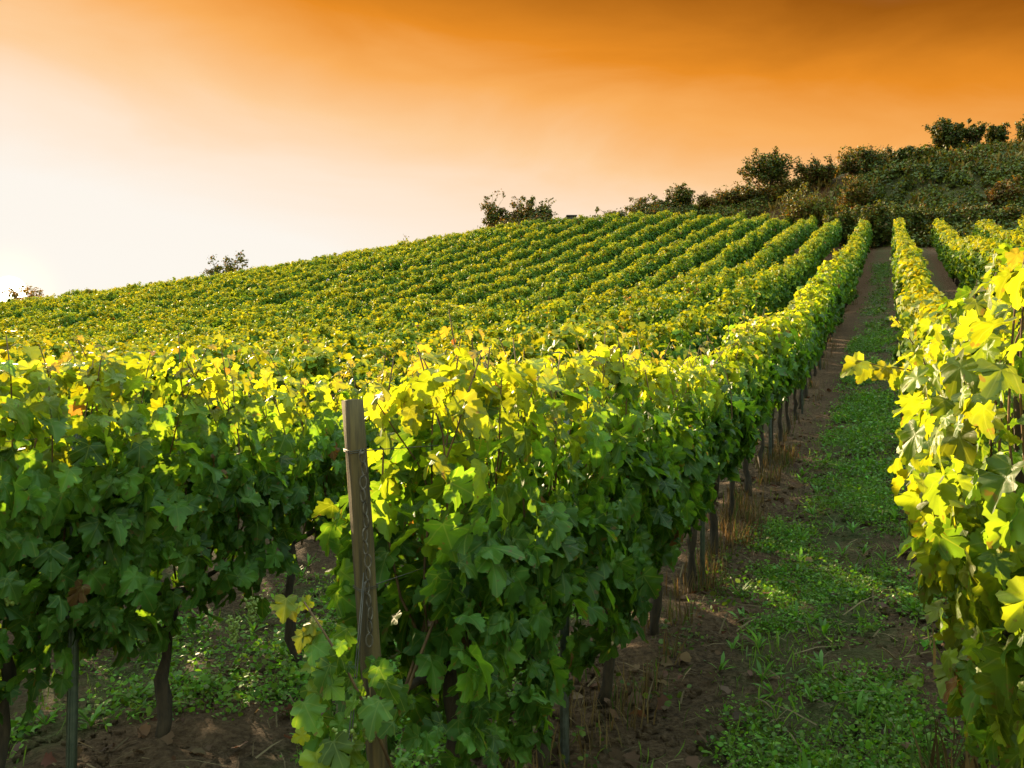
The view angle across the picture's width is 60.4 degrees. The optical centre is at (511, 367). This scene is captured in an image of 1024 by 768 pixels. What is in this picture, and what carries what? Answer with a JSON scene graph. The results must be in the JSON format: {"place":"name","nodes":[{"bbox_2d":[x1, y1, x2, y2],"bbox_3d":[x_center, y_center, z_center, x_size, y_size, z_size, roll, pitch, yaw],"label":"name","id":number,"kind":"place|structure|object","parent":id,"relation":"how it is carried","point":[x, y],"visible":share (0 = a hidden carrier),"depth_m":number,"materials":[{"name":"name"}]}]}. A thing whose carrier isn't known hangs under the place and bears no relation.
{"place":"outdoors","nodes":[
{"label":"outdoors","id":0,"kind":"place"},
{"bbox_2d":[0,157,1023,767],"bbox_3d":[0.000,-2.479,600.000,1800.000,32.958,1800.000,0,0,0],"label":"ground","id":1,"kind":"structure","parent":0,"point":[204,729],"depth_m":5.86,"materials":[{"name":"soil"}]},
{"bbox_2d":[1,284,43,299],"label":"tree","id":2,"kind":"object","parent":1,"relation":"on","point":[15,294],"visible":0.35,"depth_m":91.39,"materials":[{"name":"green plant"}]},
{"bbox_2d":[0,286,138,308],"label":"vine hedge","id":3,"kind":"object","parent":1,"relation":"on","point":[85,291],"visible":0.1,"depth_m":64.31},
{"bbox_2d":[65,434,81,767],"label":"metal stake","id":4,"kind":"object","parent":1,"relation":"on","point":[71,726],"visible":0.23,"depth_m":4.14,"materials":[{"name":"grey metal"}]},
{"bbox_2d":[0,330,163,767],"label":"grapevine","id":5,"kind":"object","parent":1,"relation":"on","point":[39,497],"visible":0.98,"depth_m":3.88,"materials":[{"name":"green plant"}]},
{"bbox_2d":[0,281,178,316],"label":"vine hedge","id":6,"kind":"object","parent":1,"relation":"on","point":[24,301],"visible":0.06,"depth_m":60.70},
{"bbox_2d":[0,276,194,325],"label":"vine hedge","id":7,"kind":"object","parent":1,"relation":"on","point":[133,286],"visible":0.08,"depth_m":62.48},
{"bbox_2d":[0,265,276,318],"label":"vine hedge","id":8,"kind":"object","parent":1,"relation":"on","point":[3,308],"visible":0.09,"depth_m":56.13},
{"bbox_2d":[0,264,277,325],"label":"vine hedge","id":9,"kind":"object","parent":1,"relation":"on","point":[50,307],"visible":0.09,"depth_m":56.24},
{"bbox_2d":[1,329,293,737],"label":"grapevine","id":10,"kind":"object","parent":1,"relation":"on","point":[198,520],"visible":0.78,"depth_m":4.63,"materials":[{"name":"green plant"}]},
{"bbox_2d":[0,261,295,326],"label":"vine hedge","id":11,"kind":"object","parent":1,"relation":"on","point":[183,282],"visible":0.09,"depth_m":56.72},
{"bbox_2d":[1,255,326,327],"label":"vine hedge","id":12,"kind":"object","parent":1,"relation":"on","point":[159,291],"visible":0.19,"depth_m":55.52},
{"bbox_2d":[0,248,375,333],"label":"vine hedge","id":13,"kind":"object","parent":1,"relation":"on","point":[165,295],"visible":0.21,"depth_m":53.00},
{"bbox_2d":[0,241,413,336],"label":"vine hedge","id":14,"kind":"object","parent":1,"relation":"on","point":[72,319],"visible":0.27,"depth_m":52.03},
{"bbox_2d":[0,236,435,339],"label":"vine hedge","id":15,"kind":"object","parent":1,"relation":"on","point":[117,314],"visible":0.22,"depth_m":53.70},
{"bbox_2d":[201,250,251,276],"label":"tree","id":16,"kind":"object","parent":1,"relation":"on","point":[216,269],"visible":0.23,"depth_m":87.62,"materials":[{"name":"green plant"}]},
{"bbox_2d":[0,232,463,342],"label":"vine hedge","id":17,"kind":"object","parent":1,"relation":"on","point":[262,284],"visible":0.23,"depth_m":50.87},
{"bbox_2d":[0,226,491,348],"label":"vine hedge","id":18,"kind":"object","parent":1,"relation":"on","point":[269,290],"visible":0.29,"depth_m":50.67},
{"bbox_2d":[17,222,516,349],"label":"vine hedge","id":19,"kind":"object","parent":1,"relation":"on","point":[393,263],"visible":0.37,"depth_m":49.25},
{"bbox_2d":[16,218,542,349],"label":"vine hedge","id":20,"kind":"object","parent":1,"relation":"on","point":[375,273],"visible":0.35,"depth_m":51.79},
{"bbox_2d":[179,345,393,669],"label":"grapevine","id":21,"kind":"object","parent":1,"relation":"on","point":[311,456],"visible":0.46,"depth_m":5.55,"materials":[{"name":"green plant"}]},
{"bbox_2d":[14,217,566,348],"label":"vine hedge","id":22,"kind":"object","parent":1,"relation":"on","point":[458,257],"visible":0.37,"depth_m":46.88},
{"bbox_2d":[12,215,593,350],"bbox_3d":[-5.116,-6.107,49.638,1.048,14.738,62.071,0,0,23],"label":"vine hedge","id":23,"kind":"object","parent":1,"relation":"on","point":[525,242],"visible":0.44,"depth_m":46.59,"materials":[{"name":"plant"}]},
{"bbox_2d":[17,210,644,352],"bbox_3d":[-1.575,-6.245,47.405,1.132,15.152,66.942,0,0,23],"label":"vine hedge","id":24,"kind":"object","parent":1,"relation":"on","point":[603,231],"visible":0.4,"depth_m":45.85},
{"bbox_2d":[46,212,619,352],"bbox_3d":[-3.326,-6.295,48.539,1.098,15.004,64.532,0,0,23],"label":"vine hedge","id":25,"kind":"object","parent":1,"relation":"on","point":[587,227],"visible":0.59,"depth_m":46.19,"materials":[{"name":"plant"}]},
{"bbox_2d":[10,209,672,359],"bbox_3d":[0.213,-6.348,46.338,1.109,15.445,69.259,0,0,23],"label":"vine hedge","id":26,"kind":"object","parent":1,"relation":"on","point":[473,293],"visible":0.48,"depth_m":41.62,"materials":[{"name":"plant"}]},
{"bbox_2d":[341,399,388,767],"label":"wooden post","id":27,"kind":"object","parent":1,"relation":"on","point":[354,426],"visible":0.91,"depth_m":2.88,"materials":[{"name":"brown wood"}]},
{"bbox_2d":[348,573,364,741],"bbox_3d":[-0.498,1.336,2.601,0.018,1.345,0.510,0,0,6],"label":"guy wire","id":28,"kind":"object","parent":27,"relation":"attached to","point":[360,623],"visible":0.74,"depth_m":2.78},
{"bbox_2d":[359,449,372,647],"bbox_3d":[-0.471,0.582,2.845,0.046,0.642,0.029,0,0,0],"label":"chain","id":29,"kind":"object","parent":27,"relation":"hanging from","point":[366,554],"visible":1,"depth_m":2.84,"materials":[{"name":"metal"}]},
{"bbox_2d":[369,375,720,450],"bbox_3d":[3.896,-0.964,12.993,0.082,2.511,22.005,0,0,23],"label":"trellis wire","id":30,"kind":"object","parent":27,"relation":"attached to","point":[442,444],"visible":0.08,"depth_m":3.22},
{"bbox_2d":[38,210,696,359],"bbox_3d":[1.986,-6.280,45.237,1.166,15.443,71.741,0,0,23],"label":"vine hedge","id":31,"kind":"object","parent":1,"relation":"on","point":[610,252],"visible":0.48,"depth_m":40.55,"materials":[{"name":"plant"}]},
{"bbox_2d":[17,213,722,379],"bbox_3d":[3.747,-6.082,44.103,1.151,15.105,74.082,0,0,23],"label":"vine hedge","id":32,"kind":"object","parent":1,"relation":"on","point":[556,289],"visible":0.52,"depth_m":40.44,"materials":[{"name":"plant"}]},
{"bbox_2d":[298,346,444,585],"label":"grapevine","id":33,"kind":"object","parent":1,"relation":"on","point":[372,432],"visible":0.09,"depth_m":6.42,"materials":[{"name":"green plant"}]},
{"bbox_2d":[9,210,747,367],"bbox_3d":[5.318,-6.193,42.485,1.113,15.222,75.480,0,0,23],"label":"vine hedge","id":34,"kind":"object","parent":1,"relation":"on","point":[665,256],"visible":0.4,"depth_m":32.87,"materials":[{"name":"plant"}]},
{"bbox_2d":[1,213,771,414],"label":"vine hedge","id":35,"kind":"object","parent":1,"relation":"on","point":[697,255],"visible":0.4,"depth_m":30.71,"materials":[{"name":"plant"}]},
{"bbox_2d":[8,209,792,439],"bbox_3d":[8.429,-6.196,39.261,1.137,15.287,78.123,0,0,23],"label":"vine hedge","id":36,"kind":"object","parent":1,"relation":"on","point":[733,254],"visible":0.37,"depth_m":20.78,"materials":[{"name":"plant"}]},
{"bbox_2d":[0,214,818,455],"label":"vine hedge","id":37,"kind":"object","parent":1,"relation":"on","point":[667,308],"visible":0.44,"depth_m":14.96,"materials":[{"name":"plant"}]},
{"bbox_2d":[270,305,584,767],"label":"grapevine","id":38,"kind":"object","parent":1,"relation":"on","point":[461,549],"visible":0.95,"depth_m":3.18,"materials":[{"name":"green plant"}]},
{"bbox_2d":[397,344,504,454],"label":"grapevine","id":39,"kind":"object","parent":1,"relation":"on","point":[412,376],"visible":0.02,"depth_m":7.92,"materials":[{"name":"green plant"}]},
{"bbox_2d":[477,188,524,228],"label":"bush","id":40,"kind":"object","parent":1,"relation":"on","point":[492,214],"visible":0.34,"depth_m":83.47,"materials":[{"name":"green plant"}]},
{"bbox_2d":[7,261,998,767],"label":"ground cover","id":41,"kind":"object","parent":1,"relation":"on","point":[873,503],"visible":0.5,"depth_m":6.01,"materials":[{"name":"green plant"}]},
{"bbox_2d":[446,348,562,405],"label":"grapevine","id":42,"kind":"object","parent":1,"relation":"on","point":[493,369],"visible":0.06,"depth_m":8.83,"materials":[{"name":"green plant"}]},
{"bbox_2d":[11,388,999,767],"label":"fallen leaves","id":43,"kind":"object","parent":1,"relation":"on","point":[623,754],"visible":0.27,"depth_m":5.17,"materials":[{"name":"brown plant"}]},
{"bbox_2d":[479,201,565,232],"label":"bush","id":44,"kind":"object","parent":1,"relation":"on","point":[515,221],"visible":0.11,"depth_m":80.50,"materials":[{"name":"green plant"}]},
{"bbox_2d":[510,195,535,221],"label":"bush","id":45,"kind":"object","parent":1,"relation":"on","point":[528,202],"visible":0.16,"depth_m":83.69,"materials":[{"name":"green plant"}]},
{"bbox_2d":[52,288,999,767],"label":"dry grass","id":46,"kind":"structure","parent":1,"relation":"on","point":[738,536],"depth_m":6.33,"materials":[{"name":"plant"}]},
{"bbox_2d":[523,195,558,221],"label":"bush","id":47,"kind":"object","parent":1,"relation":"on","point":[533,211],"visible":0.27,"depth_m":83.64,"materials":[{"name":"green plant"}]},
{"bbox_2d":[443,329,663,767],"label":"grapevine","id":48,"kind":"object","parent":1,"relation":"on","point":[601,540],"visible":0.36,"depth_m":4.18,"materials":[{"name":"green plant"}]},
{"bbox_2d":[560,419,568,763],"bbox_3d":[0.258,1.291,4.379,0.036,2.200,0.058,0,0,23],"label":"metal stake","id":49,"kind":"object","parent":1,"relation":"on","point":[564,726],"visible":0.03,"depth_m":4.37,"materials":[{"name":"metal"}]},
{"bbox_2d":[514,325,707,709],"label":"grapevine","id":50,"kind":"object","parent":1,"relation":"on","point":[667,470],"visible":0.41,"depth_m":5.00,"materials":[{"name":"green plant"}]},
{"bbox_2d":[595,206,627,218],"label":"bush","id":51,"kind":"object","parent":1,"relation":"on","point":[622,214],"visible":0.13,"depth_m":85.14,"materials":[{"name":"green plant"}]},
{"bbox_2d":[624,193,657,213],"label":"tree","id":52,"kind":"object","parent":1,"relation":"on","point":[643,202],"visible":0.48,"depth_m":87.55,"materials":[{"name":"green plant"}]},
{"bbox_2d":[578,339,731,635],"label":"grapevine","id":53,"kind":"object","parent":1,"relation":"on","point":[703,493],"visible":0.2,"depth_m":6.36,"materials":[{"name":"green plant"}]},
{"bbox_2d":[620,197,692,217],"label":"bush","id":54,"kind":"object","parent":1,"relation":"on","point":[655,211],"visible":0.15,"depth_m":85.08,"materials":[{"name":"green plant"}]},
{"bbox_2d":[652,195,670,210],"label":"tree","id":55,"kind":"object","parent":1,"relation":"on","point":[661,201],"visible":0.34,"depth_m":87.72,"materials":[{"name":"green plant"}]},
{"bbox_2d":[665,182,694,211],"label":"tree","id":56,"kind":"object","parent":1,"relation":"on","point":[683,195],"visible":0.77,"depth_m":87.55,"materials":[{"name":"green plant"}]},
{"bbox_2d":[520,219,842,421],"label":"vine hedge","id":57,"kind":"object","parent":1,"relation":"on","point":[776,287],"visible":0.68,"depth_m":19.05,"materials":[{"name":"green plant"}]},
{"bbox_2d":[700,388,704,587],"bbox_3d":[1.643,1.195,7.599,0.036,2.250,0.058,0,0,23],"label":"metal stake","id":58,"kind":"object","parent":1,"relation":"on","point":[702,543],"visible":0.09,"depth_m":7.59,"materials":[{"name":"grey metal"}]},
{"bbox_2d":[658,326,757,592],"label":"grapevine","id":59,"kind":"object","parent":1,"relation":"on","point":[736,408],"visible":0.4,"depth_m":7.51,"materials":[{"name":"green plant"}]},
{"bbox_2d":[694,191,723,209],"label":"bush","id":60,"kind":"object","parent":1,"relation":"on","point":[703,199],"visible":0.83,"depth_m":85.42,"materials":[{"name":"green plant"}]},
{"bbox_2d":[673,328,762,554],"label":"grapevine","id":61,"kind":"object","parent":1,"relation":"on","point":[735,376],"visible":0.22,"depth_m":8.28,"materials":[{"name":"green plant"}]},
{"bbox_2d":[696,314,772,521],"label":"grapevine","id":62,"kind":"object","parent":1,"relation":"on","point":[741,353],"visible":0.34,"depth_m":9.07,"materials":[{"name":"green plant"}]},
{"bbox_2d":[708,178,762,207],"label":"bush","id":63,"kind":"object","parent":1,"relation":"on","point":[739,193],"visible":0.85,"depth_m":84.07,"materials":[{"name":"green plant"}]},
{"bbox_2d":[719,316,797,495],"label":"grapevine","id":64,"kind":"object","parent":1,"relation":"on","point":[779,373],"visible":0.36,"depth_m":10.38,"materials":[{"name":"green plant"}]},
{"bbox_2d":[727,307,799,472],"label":"grapevine","id":65,"kind":"object","parent":1,"relation":"on","point":[779,325],"visible":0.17,"depth_m":11.30,"materials":[{"name":"green plant"}]},
{"bbox_2d":[737,146,802,201],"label":"ridge tree","id":66,"kind":"object","parent":1,"relation":"on","point":[771,169],"visible":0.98,"depth_m":81.40,"materials":[{"name":"green plant"}]},
{"bbox_2d":[769,355,771,465],"bbox_3d":[3.483,0.635,11.879,0.036,2.250,0.058,0,0,23],"label":"metal stake","id":67,"kind":"object","parent":1,"relation":"on","point":[770,439],"visible":0.09,"depth_m":11.87,"materials":[{"name":"metal"}]},
{"bbox_2d":[748,292,806,455],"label":"grapevine","id":68,"kind":"object","parent":1,"relation":"on","point":[799,354],"visible":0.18,"depth_m":12.38,"materials":[{"name":"green plant"}]},
{"bbox_2d":[764,174,803,200],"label":"bush","id":69,"kind":"object","parent":1,"relation":"on","point":[777,189],"visible":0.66,"depth_m":80.43,"materials":[{"name":"green plant"}]},
{"bbox_2d":[761,312,813,443],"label":"grapevine","id":70,"kind":"object","parent":1,"relation":"on","point":[808,347],"visible":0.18,"depth_m":13.48,"materials":[{"name":"green plant"}]},
{"bbox_2d":[770,311,822,434],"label":"grapevine","id":71,"kind":"object","parent":1,"relation":"on","point":[817,353],"visible":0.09,"depth_m":14.45,"materials":[{"name":"green plant"}]},
{"bbox_2d":[777,303,821,421],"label":"grapevine","id":72,"kind":"object","parent":1,"relation":"on","point":[793,308],"visible":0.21,"depth_m":15.43,"materials":[{"name":"green plant"}]},
{"bbox_2d":[769,182,835,226],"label":"bush","id":73,"kind":"object","parent":1,"relation":"on","point":[812,206],"visible":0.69,"depth_m":71.15,"materials":[{"name":"green plant"}]},
{"bbox_2d":[787,299,824,408],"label":"grapevine","id":74,"kind":"object","parent":1,"relation":"on","point":[813,304],"visible":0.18,"depth_m":16.63,"materials":[{"name":"green plant"}]},
{"bbox_2d":[789,291,828,397],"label":"grapevine","id":75,"kind":"object","parent":1,"relation":"on","point":[823,329],"visible":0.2,"depth_m":17.70,"materials":[{"name":"green plant"}]},
{"bbox_2d":[794,286,832,386],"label":"grapevine","id":76,"kind":"object","parent":1,"relation":"on","point":[828,307],"visible":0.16,"depth_m":18.46,"materials":[{"name":"green plant"}]},
{"bbox_2d":[794,278,834,375],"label":"grapevine","id":77,"kind":"object","parent":1,"relation":"on","point":[825,290],"visible":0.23,"depth_m":19.51,"materials":[{"name":"green plant"}]},
{"bbox_2d":[790,153,845,189],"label":"bush","id":78,"kind":"object","parent":1,"relation":"on","point":[812,173],"visible":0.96,"depth_m":78.29,"materials":[{"name":"green plant"}]},
{"bbox_2d":[806,276,838,334],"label":"grapevine","id":79,"kind":"object","parent":1,"relation":"on","point":[832,294],"visible":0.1,"depth_m":20.52,"materials":[{"name":"green plant"}]},
{"bbox_2d":[815,274,843,357],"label":"grapevine","id":80,"kind":"object","parent":1,"relation":"on","point":[837,303],"visible":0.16,"depth_m":22.08,"materials":[{"name":"green plant"}]},
{"bbox_2d":[814,271,845,349],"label":"grapevine","id":81,"kind":"object","parent":1,"relation":"on","point":[839,282],"visible":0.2,"depth_m":22.92,"materials":[{"name":"green plant"}]},
{"bbox_2d":[814,260,845,341],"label":"grapevine","id":82,"kind":"object","parent":1,"relation":"on","point":[837,269],"visible":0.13,"depth_m":23.94,"materials":[{"name":"green plant"}]},
{"bbox_2d":[822,203,865,245],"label":"bush","id":83,"kind":"object","parent":1,"relation":"on","point":[846,217],"visible":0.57,"depth_m":64.57,"materials":[{"name":"green plant"}]},
{"bbox_2d":[666,138,1023,247],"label":"undergrowth","id":84,"kind":"object","parent":1,"relation":"on","point":[934,166],"visible":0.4,"depth_m":69.01,"materials":[{"name":"green plant"}]},
{"bbox_2d":[821,218,872,334],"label":"vine hedge","id":85,"kind":"object","parent":1,"relation":"on","point":[849,258],"visible":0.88,"depth_m":33.15,"materials":[{"name":"green plant"}]},
{"bbox_2d":[835,174,875,209],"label":"bush","id":86,"kind":"object","parent":1,"relation":"on","point":[856,192],"visible":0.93,"depth_m":70.50,"materials":[{"name":"green plant"}]},
{"bbox_2d":[834,145,891,176],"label":"bush","id":87,"kind":"object","parent":1,"relation":"on","point":[855,162],"visible":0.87,"depth_m":75.83,"materials":[{"name":"green plant"}]},
{"bbox_2d":[850,198,898,247],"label":"bush","id":88,"kind":"object","parent":1,"relation":"on","point":[879,219],"visible":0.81,"depth_m":61.53,"materials":[{"name":"green plant"}]},
{"bbox_2d":[884,144,915,162],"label":"bush","id":89,"kind":"object","parent":1,"relation":"on","point":[900,151],"visible":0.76,"depth_m":74.50,"materials":[{"name":"green plant"}]},
{"bbox_2d":[893,202,931,239],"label":"bush","id":90,"kind":"object","parent":1,"relation":"on","point":[915,219],"visible":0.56,"depth_m":59.57,"materials":[{"name":"green plant"}]},
{"bbox_2d":[889,217,951,419],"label":"vine hedge","id":91,"kind":"object","parent":1,"relation":"on","point":[916,299],"visible":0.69,"depth_m":17.12,"materials":[{"name":"green plant"}]},
{"bbox_2d":[840,277,1011,643],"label":"grapevine","id":92,"kind":"object","parent":1,"relation":"on","point":[858,366],"visible":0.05,"depth_m":4.69,"materials":[{"name":"yellow plant"}]},
{"bbox_2d":[911,310,940,395],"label":"grapevine","id":93,"kind":"object","parent":1,"relation":"on","point":[925,358],"visible":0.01,"depth_m":8.20,"materials":[{"name":"yellow plant"}]},
{"bbox_2d":[920,201,967,234],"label":"bush","id":94,"kind":"object","parent":1,"relation":"on","point":[952,215],"visible":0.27,"depth_m":57.73,"materials":[{"name":"green plant"}]},
{"bbox_2d":[922,117,966,150],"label":"ridge tree","id":95,"kind":"object","parent":1,"relation":"on","point":[947,132],"visible":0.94,"depth_m":72.46,"materials":[{"name":"green plant"}]},
{"bbox_2d":[909,342,982,415],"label":"grapevine","id":96,"kind":"object","parent":1,"relation":"on","point":[926,350],"visible":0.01,"depth_m":7.70,"materials":[{"name":"yellow plant"}]},
{"bbox_2d":[887,235,1023,767],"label":"grapevine","id":97,"kind":"object","parent":1,"relation":"on","point":[979,670],"visible":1,"depth_m":2.61,"materials":[{"name":"green plant"}]},
{"bbox_2d":[891,267,1023,717],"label":"grapevine","id":98,"kind":"object","parent":1,"relation":"on","point":[955,313],"visible":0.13,"depth_m":3.80,"materials":[{"name":"yellow plant"}]},
{"bbox_2d":[944,195,999,231],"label":"bush","id":99,"kind":"object","parent":1,"relation":"on","point":[982,211],"visible":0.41,"depth_m":57.50,"materials":[{"name":"green plant"}]},
{"bbox_2d":[962,118,988,146],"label":"ridge tree","id":100,"kind":"object","parent":1,"relation":"on","point":[974,133],"visible":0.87,"depth_m":72.48,"materials":[{"name":"green plant"}]},
{"bbox_2d":[930,218,1022,298],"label":"vine hedge","id":101,"kind":"object","parent":1,"relation":"on","point":[966,261],"visible":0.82,"depth_m":29.60,"materials":[{"name":"green plant"}]},
{"bbox_2d":[972,217,1023,247],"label":"vine hedge","id":102,"kind":"object","parent":1,"relation":"on","point":[989,229],"visible":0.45,"depth_m":40.73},
{"bbox_2d":[984,122,1011,143],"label":"ridge tree","id":103,"kind":"object","parent":1,"relation":"on","point":[999,133],"visible":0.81,"depth_m":72.58,"materials":[{"name":"green plant"}]},
{"bbox_2d":[983,174,1023,209],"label":"bush","id":104,"kind":"object","parent":1,"relation":"on","point":[996,192],"visible":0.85,"depth_m":60.52,"materials":[{"name":"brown plant"}]},
{"bbox_2d":[987,203,1023,228],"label":"bush","id":105,"kind":"object","parent":1,"relation":"on","point":[1009,213],"visible":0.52,"depth_m":55.43,"materials":[{"name":"green plant"}]},
{"bbox_2d":[1010,114,1023,143],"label":"ridge tree","id":106,"kind":"object","parent":1,"relation":"on","point":[1020,131],"visible":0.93,"depth_m":72.86,"materials":[{"name":"green plant"}]},
{"bbox_2d":[1013,317,1023,702],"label":"wooden post","id":107,"kind":"object","parent":1,"relation":"on","point":[1019,477],"visible":0.11,"depth_m":3.76,"materials":[{"name":"brown wood"}]},
{"bbox_2d":[0,0,1023,301],"label":"sky","id":108,"kind":"structure","parent":0,"point":[144,141],"materials":[{"name":"orange"}]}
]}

